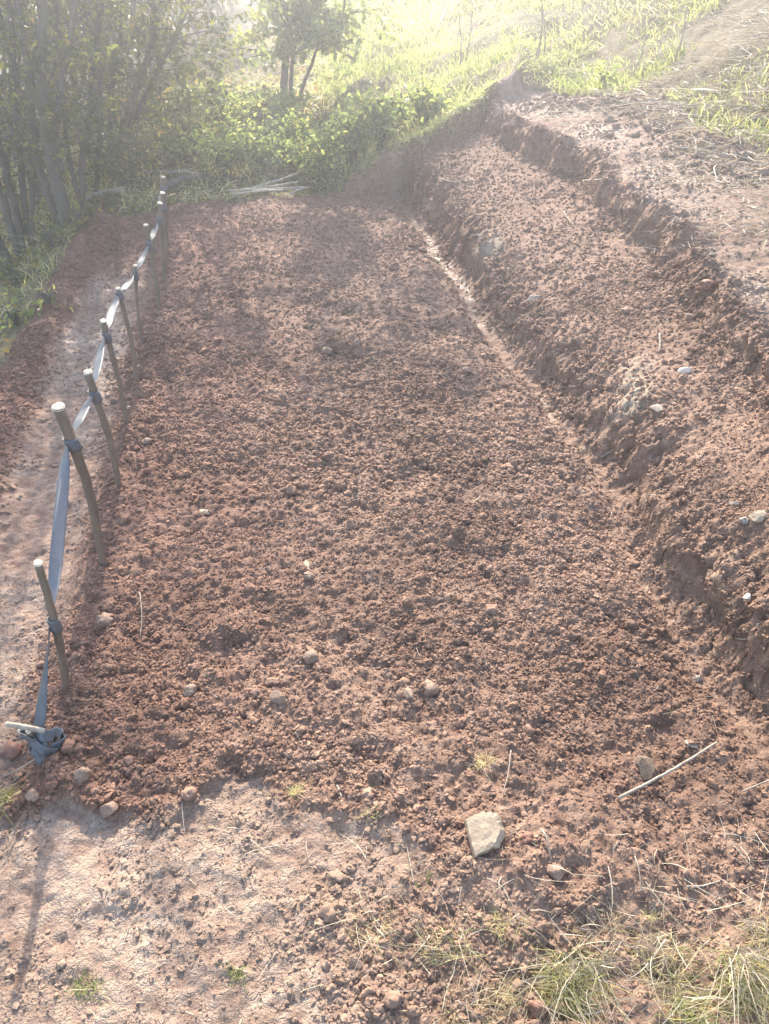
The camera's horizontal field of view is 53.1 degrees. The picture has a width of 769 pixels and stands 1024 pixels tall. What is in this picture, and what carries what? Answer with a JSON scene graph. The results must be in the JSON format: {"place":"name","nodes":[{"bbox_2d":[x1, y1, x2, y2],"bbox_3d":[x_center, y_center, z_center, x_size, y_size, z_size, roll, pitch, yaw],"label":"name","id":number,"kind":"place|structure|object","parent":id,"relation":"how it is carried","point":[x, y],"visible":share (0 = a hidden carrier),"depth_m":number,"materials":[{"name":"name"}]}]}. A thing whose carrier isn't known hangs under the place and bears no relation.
{"place":"outdoors","nodes":[
{"label":"outdoors","id":0,"kind":"place"},
{"bbox_2d":[0,210,168,810],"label":"dirt path","id":1,"kind":"structure","parent":0,"point":[30,518],"depth_m":3.06,"materials":[{"name":"soil"}]},
{"bbox_2d":[0,739,22,758],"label":"earth clod","id":2,"kind":"object","parent":1,"relation":"on","point":[11,749],"visible":1,"depth_m":1.92,"materials":[{"name":"brown soil"}]},
{"bbox_2d":[31,284,72,318],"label":"weed","id":3,"kind":"object","parent":1,"relation":"on","point":[47,299],"visible":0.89,"depth_m":4.06,"materials":[{"name":"green plant"}]},
{"bbox_2d":[0,0,377,378],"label":"woodland ground","id":4,"kind":"structure","parent":0,"point":[242,7],"depth_m":6.19,"materials":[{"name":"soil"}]},
{"bbox_2d":[0,293,34,330],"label":"weed","id":5,"kind":"object","parent":4,"relation":"on","point":[13,316],"visible":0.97,"depth_m":4.09,"materials":[{"name":"green plant"}]},
{"bbox_2d":[0,34,35,278],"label":"coppiced tree","id":6,"kind":"object","parent":4,"relation":"on","point":[5,253],"visible":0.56,"depth_m":5.42,"materials":[{"name":"green plant"}]},
{"bbox_2d":[0,247,41,292],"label":"weed","id":7,"kind":"object","parent":4,"relation":"on","point":[13,277],"visible":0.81,"depth_m":4.88,"materials":[{"name":"green plant"}]},
{"bbox_2d":[0,0,71,163],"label":"coppiced tree","id":8,"kind":"object","parent":4,"relation":"on","point":[6,132],"visible":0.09,"depth_m":8.28,"materials":[{"name":"green plant"}]},
{"bbox_2d":[22,213,75,255],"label":"weed","id":9,"kind":"object","parent":4,"relation":"on","point":[45,233],"visible":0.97,"depth_m":5.09,"materials":[{"name":"green plant"}]},
{"bbox_2d":[0,0,133,184],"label":"coppiced tree","id":10,"kind":"object","parent":4,"relation":"on","point":[19,60],"visible":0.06,"depth_m":7.12,"materials":[{"name":"green plant"}]},
{"bbox_2d":[0,0,136,267],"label":"coppiced tree","id":11,"kind":"object","parent":4,"relation":"on","point":[18,228],"visible":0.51,"depth_m":5.54,"materials":[{"name":"green plant"}]},
{"bbox_2d":[1,0,169,147],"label":"coppiced tree","id":12,"kind":"object","parent":4,"relation":"on","point":[134,12],"visible":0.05,"depth_m":7.86,"materials":[{"name":"green plant"}]},
{"bbox_2d":[0,0,172,210],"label":"coppiced tree","id":13,"kind":"object","parent":4,"relation":"on","point":[80,193],"visible":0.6,"depth_m":5.51,"materials":[{"name":"green plant"}]},
{"bbox_2d":[0,0,181,89],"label":"coppiced tree","id":14,"kind":"object","parent":4,"relation":"on","point":[152,64],"visible":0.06,"depth_m":9.32,"materials":[{"name":"green plant"}]},
{"bbox_2d":[0,0,183,235],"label":"coppiced tree","id":15,"kind":"object","parent":4,"relation":"on","point":[52,156],"visible":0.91,"depth_m":5.06,"materials":[{"name":"green plant"}]},
{"bbox_2d":[0,0,186,216],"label":"coppiced tree","id":16,"kind":"object","parent":4,"relation":"on","point":[38,190],"visible":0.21,"depth_m":6.31,"materials":[{"name":"green plant"}]},
{"bbox_2d":[85,187,124,200],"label":"fallen branch","id":17,"kind":"object","parent":4,"relation":"on","point":[108,191],"visible":0.93,"depth_m":5.90,"materials":[{"name":"grey wood"}]},
{"bbox_2d":[60,136,168,189],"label":"bramble bush","id":18,"kind":"object","parent":4,"relation":"on","point":[111,166],"visible":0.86,"depth_m":6.06,"materials":[{"name":"green plant"}]},
{"bbox_2d":[46,0,237,132],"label":"coppiced tree","id":19,"kind":"object","parent":4,"relation":"on","point":[176,17],"visible":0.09,"depth_m":8.63,"materials":[{"name":"green plant"}]},
{"bbox_2d":[24,0,267,172],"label":"coppiced tree","id":20,"kind":"object","parent":4,"relation":"on","point":[151,35],"visible":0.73,"depth_m":6.08,"materials":[{"name":"green plant"}]},
{"bbox_2d":[95,77,225,131],"bbox_3d":[-2.088,-3.759,7.170,1.295,0.510,1.070,19,41,23],"label":"bramble bush","id":21,"kind":"object","parent":4,"relation":"on","point":[164,104],"visible":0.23,"depth_m":7.03,"materials":[{"name":"green plant"}]},
{"bbox_2d":[143,168,191,173],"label":"fallen branch","id":22,"kind":"object","parent":4,"relation":"on","point":[158,171],"visible":0.69,"depth_m":6.28,"materials":[{"name":"grey wood"}]},
{"bbox_2d":[166,170,197,174],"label":"fallen branch","id":23,"kind":"object","parent":22,"relation":"on","point":[175,171],"visible":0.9,"depth_m":6.20,"materials":[{"name":"grey wood"}]},
{"bbox_2d":[0,20,357,368],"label":"fallen leaves","id":24,"kind":"object","parent":4,"relation":"on","point":[280,168],"depth_m":6.33,"materials":[{"name":"plant"}]},
{"bbox_2d":[136,0,224,50],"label":"coppiced tree","id":25,"kind":"object","parent":4,"relation":"on","point":[193,27],"visible":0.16,"depth_m":12.44,"materials":[{"name":"green plant"}]},
{"bbox_2d":[151,116,225,168],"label":"bramble bush","id":26,"kind":"object","parent":4,"relation":"on","point":[167,130],"visible":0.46,"depth_m":6.47,"materials":[{"name":"green plant"}]},
{"bbox_2d":[173,0,233,14],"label":"coppiced tree","id":27,"kind":"object","parent":4,"relation":"on","point":[208,8],"visible":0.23,"depth_m":14.80,"materials":[{"name":"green plant"}]},
{"bbox_2d":[156,112,277,182],"bbox_3d":[-1.358,-2.920,6.231,0.970,0.453,0.914,-5,37,-7],"label":"bramble bush","id":28,"kind":"object","parent":4,"relation":"on","point":[202,141],"visible":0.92,"depth_m":6.10,"materials":[{"name":"green plant"}]},
{"bbox_2d":[164,77,280,132],"bbox_3d":[-1.538,-3.780,7.201,1.173,0.503,1.056,-5,37,-7],"label":"bramble bush","id":29,"kind":"object","parent":4,"relation":"on","point":[226,102],"visible":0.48,"depth_m":7.14,"materials":[{"name":"green plant"}]},
{"bbox_2d":[207,0,239,29],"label":"coppiced tree","id":30,"kind":"object","parent":4,"relation":"on","point":[217,4],"visible":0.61,"depth_m":12.97,"materials":[{"name":"green plant"}]},
{"bbox_2d":[204,119,308,178],"bbox_3d":[-1.000,-2.943,6.245,0.919,0.436,0.750,-5,37,-7],"label":"bramble bush","id":31,"kind":"object","parent":4,"relation":"on","point":[262,142],"visible":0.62,"depth_m":6.14,"materials":[{"name":"green plant"}]},
{"bbox_2d":[230,189,282,195],"bbox_3d":[-0.951,-2.361,5.696,0.410,0.065,0.049,4,37,5],"label":"cut pole","id":32,"kind":"object","parent":4,"relation":"on","point":[249,192],"visible":0.98,"depth_m":5.67,"materials":[{"name":"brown wood"}]},
{"bbox_2d":[227,186,304,191],"bbox_3d":[-0.899,-2.418,5.776,0.610,0.060,0.047,3,37,4],"label":"cut pole","id":33,"kind":"object","parent":4,"relation":"on","point":[248,189],"visible":0.78,"depth_m":5.76,"materials":[{"name":"brown wood"}]},
{"bbox_2d":[218,84,319,131],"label":"bramble bush","id":34,"kind":"object","parent":4,"relation":"on","point":[249,111],"visible":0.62,"depth_m":7.02,"materials":[{"name":"green plant"}]},
{"bbox_2d":[240,181,298,188],"bbox_3d":[-0.874,-2.465,5.828,0.453,0.065,0.063,-3,37,-4],"label":"cut pole","id":35,"kind":"object","parent":4,"relation":"on","point":[273,186],"visible":0.93,"depth_m":5.81,"materials":[{"name":"grey wood"}]},
{"bbox_2d":[250,165,312,186],"bbox_3d":[-0.784,-2.597,5.969,0.565,0.110,0.040,-22,42,-26],"label":"cut pole","id":36,"kind":"object","parent":4,"relation":"on","point":[283,178],"visible":0.69,"depth_m":5.96,"materials":[{"name":"grey wood"}]},
{"bbox_2d":[242,107,330,168],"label":"leafy shrub","id":37,"kind":"object","parent":4,"relation":"on","point":[292,128],"visible":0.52,"depth_m":6.35,"materials":[{"name":"green plant"}]},
{"bbox_2d":[215,0,395,107],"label":"tree","id":38,"kind":"object","parent":4,"relation":"on","point":[327,31],"visible":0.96,"depth_m":7.40,"materials":[{"name":"green plant"}]},
{"bbox_2d":[278,129,352,183],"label":"leafy shrub","id":39,"kind":"object","parent":4,"relation":"on","point":[323,158],"visible":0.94,"depth_m":5.92,"materials":[{"name":"green plant"}]},
{"bbox_2d":[0,765,768,1023],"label":"ground","id":40,"kind":"structure","parent":0,"point":[68,872],"depth_m":1.58,"materials":[{"name":"soil"}]},
{"bbox_2d":[0,769,27,830],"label":"grass tuft","id":41,"kind":"object","parent":40,"relation":"on","point":[3,797],"visible":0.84,"depth_m":1.83,"materials":[{"name":"green plant"}]},
{"bbox_2d":[61,961,117,1008],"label":"grass tuft","id":42,"kind":"object","parent":40,"relation":"on","point":[84,989],"visible":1,"depth_m":1.47,"materials":[{"name":"green plant"}]},
{"bbox_2d":[100,801,117,817],"bbox_3d":[-0.627,0.677,1.752,0.041,0.033,0.032,-5,37,-7],"label":"stone","id":43,"kind":"object","parent":40,"relation":"on","point":[108,809],"visible":1,"depth_m":1.74,"materials":[{"name":"beige stone"}]},
{"bbox_2d":[209,953,251,995],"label":"grass tuft","id":44,"kind":"object","parent":40,"relation":"on","point":[239,976],"visible":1,"depth_m":1.48,"materials":[{"name":"plant"}]},
{"bbox_2d":[283,883,452,995],"bbox_3d":[-0.037,0.853,1.545,0.326,0.110,0.234,21,42,25],"label":"grass tuft","id":45,"kind":"object","parent":40,"relation":"on","point":[380,931],"visible":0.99,"depth_m":1.53,"materials":[{"name":"plant"}]},
{"bbox_2d":[0,81,768,1023],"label":"soil crumbs","id":46,"kind":"object","parent":40,"relation":"on","point":[372,767],"visible":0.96,"depth_m":2.33,"materials":[{"name":"brown soil"}]},
{"bbox_2d":[21,192,768,900],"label":"garden bed","id":47,"kind":"object","parent":40,"relation":"on","point":[553,784],"visible":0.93,"depth_m":2.28,"materials":[{"name":"soil"}]},
{"bbox_2d":[24,788,39,802],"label":"earth clod","id":48,"kind":"object","parent":47,"relation":"on","point":[32,794],"visible":1,"depth_m":1.76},
{"bbox_2d":[33,559,69,689],"bbox_3d":[-0.812,0.321,1.900,0.067,0.515,0.026,-5,37,-7],"label":"wooden stake","id":49,"kind":"object","parent":47,"relation":"on","point":[53,616],"visible":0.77,"depth_m":1.84,"materials":[{"name":"brown wood"}]},
{"bbox_2d":[51,402,106,565],"bbox_3d":[-0.879,-0.037,2.283,0.055,0.637,0.038,-18,41,-22],"label":"wooden stake","id":50,"kind":"object","parent":47,"relation":"on","point":[58,409],"visible":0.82,"depth_m":2.24,"materials":[{"name":"brown wood"}]},
{"bbox_2d":[17,185,167,765],"bbox_3d":[-1.053,-0.706,3.203,0.118,0.470,3.807,-4,37,-6],"label":"strap","id":51,"kind":"object","parent":50,"relation":"attached to","point":[40,749],"visible":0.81,"depth_m":2.02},
{"bbox_2d":[5,721,45,733],"bbox_3d":[-0.843,0.507,1.810,0.085,0.042,0.013,-2,37,-2],"label":"cross stick","id":52,"kind":"object","parent":51,"relation":"attached to","point":[25,727],"visible":1,"depth_m":1.80,"materials":[{"name":"brown wood"}]},
{"bbox_2d":[72,767,91,784],"bbox_3d":[-0.706,0.613,1.798,0.043,0.036,0.037,-28,45,-32],"label":"earth clod","id":53,"kind":"object","parent":47,"relation":"on","point":[82,774],"visible":1,"depth_m":1.79,"materials":[{"name":"beige soil"}]},
{"bbox_2d":[83,369,121,486],"bbox_3d":[-0.955,-0.248,2.650,0.043,0.524,0.029,-5,37,-7],"label":"wooden stake","id":54,"kind":"object","parent":47,"relation":"on","point":[91,384],"visible":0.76,"depth_m":2.61,"materials":[{"name":"brown wood"}]},
{"bbox_2d":[95,612,112,626],"bbox_3d":[-0.816,0.318,2.238,0.053,0.044,0.056,21,42,26],"label":"rock","id":55,"kind":"object","parent":47,"relation":"on","point":[104,619],"visible":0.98,"depth_m":2.23,"materials":[{"name":"beige stone"}]},
{"bbox_2d":[100,319,129,423],"bbox_3d":[-1.039,-0.510,3.012,0.037,0.512,0.026,-13,39,-16],"label":"wooden stake","id":56,"kind":"object","parent":47,"relation":"on","point":[114,363],"visible":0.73,"depth_m":2.99,"materials":[{"name":"brown wood"}]},
{"bbox_2d":[115,287,139,382],"bbox_3d":[-1.094,-0.729,3.324,0.036,0.493,0.026,-5,37,-7],"label":"wooden stake","id":57,"kind":"object","parent":47,"relation":"on","point":[132,345],"visible":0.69,"depth_m":3.31,"materials":[{"name":"brown wood"}]},
{"bbox_2d":[133,264,142,343],"bbox_3d":[-1.154,-0.941,3.630,0.060,0.454,0.018,-5,37,-7],"label":"wooden stake","id":58,"kind":"object","parent":47,"relation":"on","point":[137,307],"visible":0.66,"depth_m":3.61,"materials":[{"name":"brown wood"}]},
{"bbox_2d":[143,223,160,308],"bbox_3d":[-1.189,-1.228,3.973,0.036,0.506,0.027,-5,37,-7],"label":"wooden stake","id":59,"kind":"object","parent":47,"relation":"on","point":[154,269],"visible":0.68,"depth_m":3.96,"materials":[{"name":"brown wood"}]},
{"bbox_2d":[157,201,166,276],"bbox_3d":[-1.257,-1.511,4.370,0.072,0.478,0.034,-5,37,-7],"label":"wooden stake","id":60,"kind":"object","parent":47,"relation":"on","point":[162,247],"visible":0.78,"depth_m":4.35,"materials":[{"name":"brown wood"}]},
{"bbox_2d":[160,191,168,268],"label":"wooden stake","id":61,"kind":"object","parent":47,"relation":"on","point":[163,200],"visible":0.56,"depth_m":4.45,"materials":[{"name":"brown wood"}]},
{"bbox_2d":[160,176,168,246],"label":"wooden stake","id":62,"kind":"object","parent":47,"relation":"on","point":[163,183],"visible":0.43,"depth_m":4.64,"materials":[{"name":"brown wood"}]},
{"bbox_2d":[183,684,196,697],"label":"earth clod","id":63,"kind":"object","parent":47,"relation":"on","point":[190,690],"visible":1,"depth_m":2.01,"materials":[{"name":"beige soil"}]},
{"bbox_2d":[270,690,285,704],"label":"rock","id":64,"kind":"object","parent":47,"relation":"on","point":[277,697],"visible":1,"depth_m":1.97,"materials":[{"name":"beige stone"}]},
{"bbox_2d":[275,776,315,802],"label":"grass tuft","id":65,"kind":"object","parent":47,"relation":"on","point":[294,790],"visible":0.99,"depth_m":1.79,"materials":[{"name":"yellow plant"}]},
{"bbox_2d":[303,650,317,663],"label":"rock","id":66,"kind":"object","parent":47,"relation":"on","point":[310,657],"visible":1,"depth_m":2.09,"materials":[{"name":"beige stone"}]},
{"bbox_2d":[404,687,413,699],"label":"earth clod","id":67,"kind":"object","parent":47,"relation":"on","point":[408,693],"visible":1,"depth_m":1.99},
{"bbox_2d":[422,679,439,696],"bbox_3d":[0.122,0.463,2.021,0.048,0.039,0.049,-5,37,-7],"label":"rock","id":68,"kind":"object","parent":47,"relation":"on","point":[431,688],"visible":1,"depth_m":2.00,"materials":[{"name":"beige stone"}]},
{"bbox_2d":[465,748,502,787],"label":"grass tuft","id":69,"kind":"object","parent":47,"relation":"on","point":[486,758],"visible":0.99,"depth_m":1.84,"materials":[{"name":"beige plant"}]},
{"bbox_2d":[464,811,504,857],"bbox_3d":[0.222,0.700,1.681,0.087,0.029,0.088,-13,52,-11],"label":"flat stone","id":70,"kind":"object","parent":47,"relation":"on","point":[485,832],"visible":1,"depth_m":1.67,"materials":[{"name":"beige stone"}]},
{"bbox_2d":[519,831,533,844],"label":"earth clod","id":71,"kind":"object","parent":47,"relation":"on","point":[528,836],"visible":1,"depth_m":1.67,"materials":[{"name":"brown soil"}]},
{"bbox_2d":[546,863,564,881],"bbox_3d":[0.363,0.762,1.632,0.037,0.031,0.034,29,46,33],"label":"stone","id":72,"kind":"object","parent":47,"relation":"on","point":[556,874],"visible":1,"depth_m":1.62,"materials":[{"name":"beige stone"}]},
{"bbox_2d":[635,755,653,780],"bbox_3d":[0.620,0.612,1.840,0.044,0.044,0.070,10,38,13],"label":"stone","id":73,"kind":"object","parent":47,"relation":"on","point":[644,765],"visible":0.98,"depth_m":1.83,"materials":[{"name":"beige stone"}]},
{"bbox_2d":[617,741,717,799],"bbox_3d":[0.667,0.607,1.807,0.307,0.025,0.009,-18,41,-22],"label":"stick","id":74,"kind":"object","parent":47,"relation":"on","point":[623,795],"visible":1,"depth_m":1.80,"materials":[{"name":"brown wood"}]},
{"bbox_2d":[31,288,768,1023],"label":"dry straw","id":75,"kind":"object","parent":40,"relation":"on","point":[537,898],"visible":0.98,"depth_m":1.57,"materials":[{"name":"beige plant"}]},
{"bbox_2d":[391,882,496,987],"bbox_3d":[0.137,0.862,1.531,0.300,0.125,0.210,12,39,16],"label":"grass tuft","id":76,"kind":"object","parent":40,"relation":"on","point":[440,948],"visible":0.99,"depth_m":1.51,"materials":[{"name":"plant"}]},
{"bbox_2d":[435,953,526,1023],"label":"grass tuft","id":77,"kind":"object","parent":40,"relation":"on","point":[487,1003],"visible":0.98,"depth_m":1.44,"materials":[{"name":"plant"}]},
{"bbox_2d":[480,903,543,975],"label":"grass tuft","id":78,"kind":"object","parent":40,"relation":"on","point":[503,924],"visible":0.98,"depth_m":1.54,"materials":[{"name":"green plant"}]},
{"bbox_2d":[528,999,548,1018],"bbox_3d":[0.289,0.936,1.451,0.038,0.033,0.035,-5,37,-7],"label":"rock","id":79,"kind":"object","parent":40,"relation":"on","point":[537,1008],"visible":0.94,"depth_m":1.44,"materials":[{"name":"brown stone"}]},
{"bbox_2d":[487,925,592,1023],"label":"grass tuft","id":80,"kind":"object","parent":40,"relation":"on","point":[527,987],"visible":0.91,"depth_m":1.47,"materials":[{"name":"plant"}]},
{"bbox_2d":[494,911,647,1023],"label":"grass tuft","id":81,"kind":"object","parent":40,"relation":"on","point":[574,980],"visible":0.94,"depth_m":1.47,"materials":[{"name":"plant"}]},
{"bbox_2d":[559,885,644,966],"bbox_3d":[0.435,0.848,1.541,0.214,0.080,0.157,9,38,12],"label":"grass tuft","id":82,"kind":"object","parent":40,"relation":"on","point":[614,929],"visible":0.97,"depth_m":1.55,"materials":[{"name":"plant"}]},
{"bbox_2d":[634,907,664,931],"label":"grass tuft","id":83,"kind":"object","parent":40,"relation":"on","point":[653,915],"visible":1,"depth_m":1.57,"materials":[{"name":"beige plant"}]},
{"bbox_2d":[605,926,720,1022],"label":"grass tuft","id":84,"kind":"object","parent":40,"relation":"on","point":[656,961],"visible":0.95,"depth_m":1.50,"materials":[{"name":"plant"}]},
{"bbox_2d":[632,946,759,1023],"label":"grass tuft","id":85,"kind":"object","parent":40,"relation":"on","point":[687,1002],"visible":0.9,"depth_m":1.44,"materials":[{"name":"plant"}]},
{"bbox_2d":[666,903,768,1023],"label":"grass tuft","id":86,"kind":"object","parent":40,"relation":"on","point":[748,968],"visible":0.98,"depth_m":1.45,"materials":[{"name":"plant"}]},
{"bbox_2d":[701,871,768,988],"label":"grass tuft","id":87,"kind":"object","parent":40,"relation":"on","point":[755,926],"visible":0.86,"depth_m":1.53,"materials":[{"name":"plant"}]},
{"bbox_2d":[285,0,768,198],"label":"hillside","id":88,"kind":"structure","parent":0,"point":[511,85],"depth_m":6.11,"materials":[{"name":"green plant"}]},
{"bbox_2d":[312,101,395,166],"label":"leafy shrub","id":89,"kind":"object","parent":88,"relation":"on","point":[354,140],"visible":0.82,"depth_m":6.00,"materials":[{"name":"green plant"}]},
{"bbox_2d":[337,79,428,150],"bbox_3d":[0.019,-3.078,6.016,0.638,0.550,0.678,-30,46,-33],"label":"leafy shrub","id":90,"kind":"object","parent":88,"relation":"on","point":[375,108],"visible":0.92,"depth_m":5.93,"materials":[{"name":"green plant"}]},
{"bbox_2d":[394,77,456,129],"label":"leafy shrub","id":91,"kind":"object","parent":88,"relation":"on","point":[423,96],"visible":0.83,"depth_m":6.06,"materials":[{"name":"green plant"}]},
{"bbox_2d":[457,4,466,65],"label":"dead stalk","id":92,"kind":"object","parent":88,"relation":"on","point":[460,34],"visible":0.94,"depth_m":6.92,"materials":[{"name":"beige plant"}]},
{"bbox_2d":[356,38,598,191],"bbox_3d":[0.837,-3.236,6.220,2.652,0.874,0.618,-26,44,-30],"label":"turf edge","id":93,"kind":"object","parent":88,"relation":"on","point":[458,108],"visible":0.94,"depth_m":5.89,"materials":[{"name":"green plant"}]},
{"bbox_2d":[532,9,551,64],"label":"dead stalk","id":94,"kind":"object","parent":88,"relation":"on","point":[540,35],"visible":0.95,"depth_m":6.17,"materials":[{"name":"beige plant"}]},
{"bbox_2d":[540,1,554,54],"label":"dead stalk","id":95,"kind":"object","parent":88,"relation":"on","point":[545,33],"visible":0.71,"depth_m":6.50,"materials":[{"name":"beige plant"}]},
{"bbox_2d":[392,193,768,809],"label":"ditch","id":96,"kind":"object","parent":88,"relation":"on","point":[496,342],"visible":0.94,"depth_m":2.66,"materials":[{"name":"soil"}]},
{"bbox_2d":[578,56,623,88],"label":"weed","id":97,"kind":"object","parent":88,"relation":"on","point":[604,78],"visible":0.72,"depth_m":5.82,"materials":[{"name":"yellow plant"}]},
{"bbox_2d":[498,0,768,289],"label":"dead grass","id":98,"kind":"structure","parent":88,"relation":"on","point":[665,103],"depth_m":4.98,"materials":[{"name":"plant"}]},
{"bbox_2d":[630,30,648,76],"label":"dead stalk","id":99,"kind":"object","parent":88,"relation":"on","point":[639,53],"visible":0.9,"depth_m":5.88,"materials":[{"name":"beige plant"}]},
{"bbox_2d":[674,9,693,62],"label":"dead stalk","id":100,"kind":"object","parent":88,"relation":"on","point":[682,35],"visible":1,"depth_m":5.68,"materials":[{"name":"beige plant"}]},
{"bbox_2d":[406,125,768,719],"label":"terrace","id":101,"kind":"structure","parent":0,"point":[684,568],"depth_m":3.17,"materials":[{"name":"soil"}]},
{"bbox_2d":[749,510,766,522],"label":"stone","id":102,"kind":"object","parent":101,"relation":"on","point":[758,516],"visible":1,"depth_m":2.23,"materials":[{"name":"beige stone"}]},
{"bbox_2d":[482,91,768,404],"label":"path","id":103,"kind":"structure","parent":0,"point":[732,261],"depth_m":4.05,"materials":[{"name":"soil"}]},
{"bbox_2d":[696,279,714,290],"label":"earth clod","id":104,"kind":"object","parent":103,"relation":"on","point":[707,284],"visible":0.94,"depth_m":3.27,"materials":[{"name":"brown soil"}]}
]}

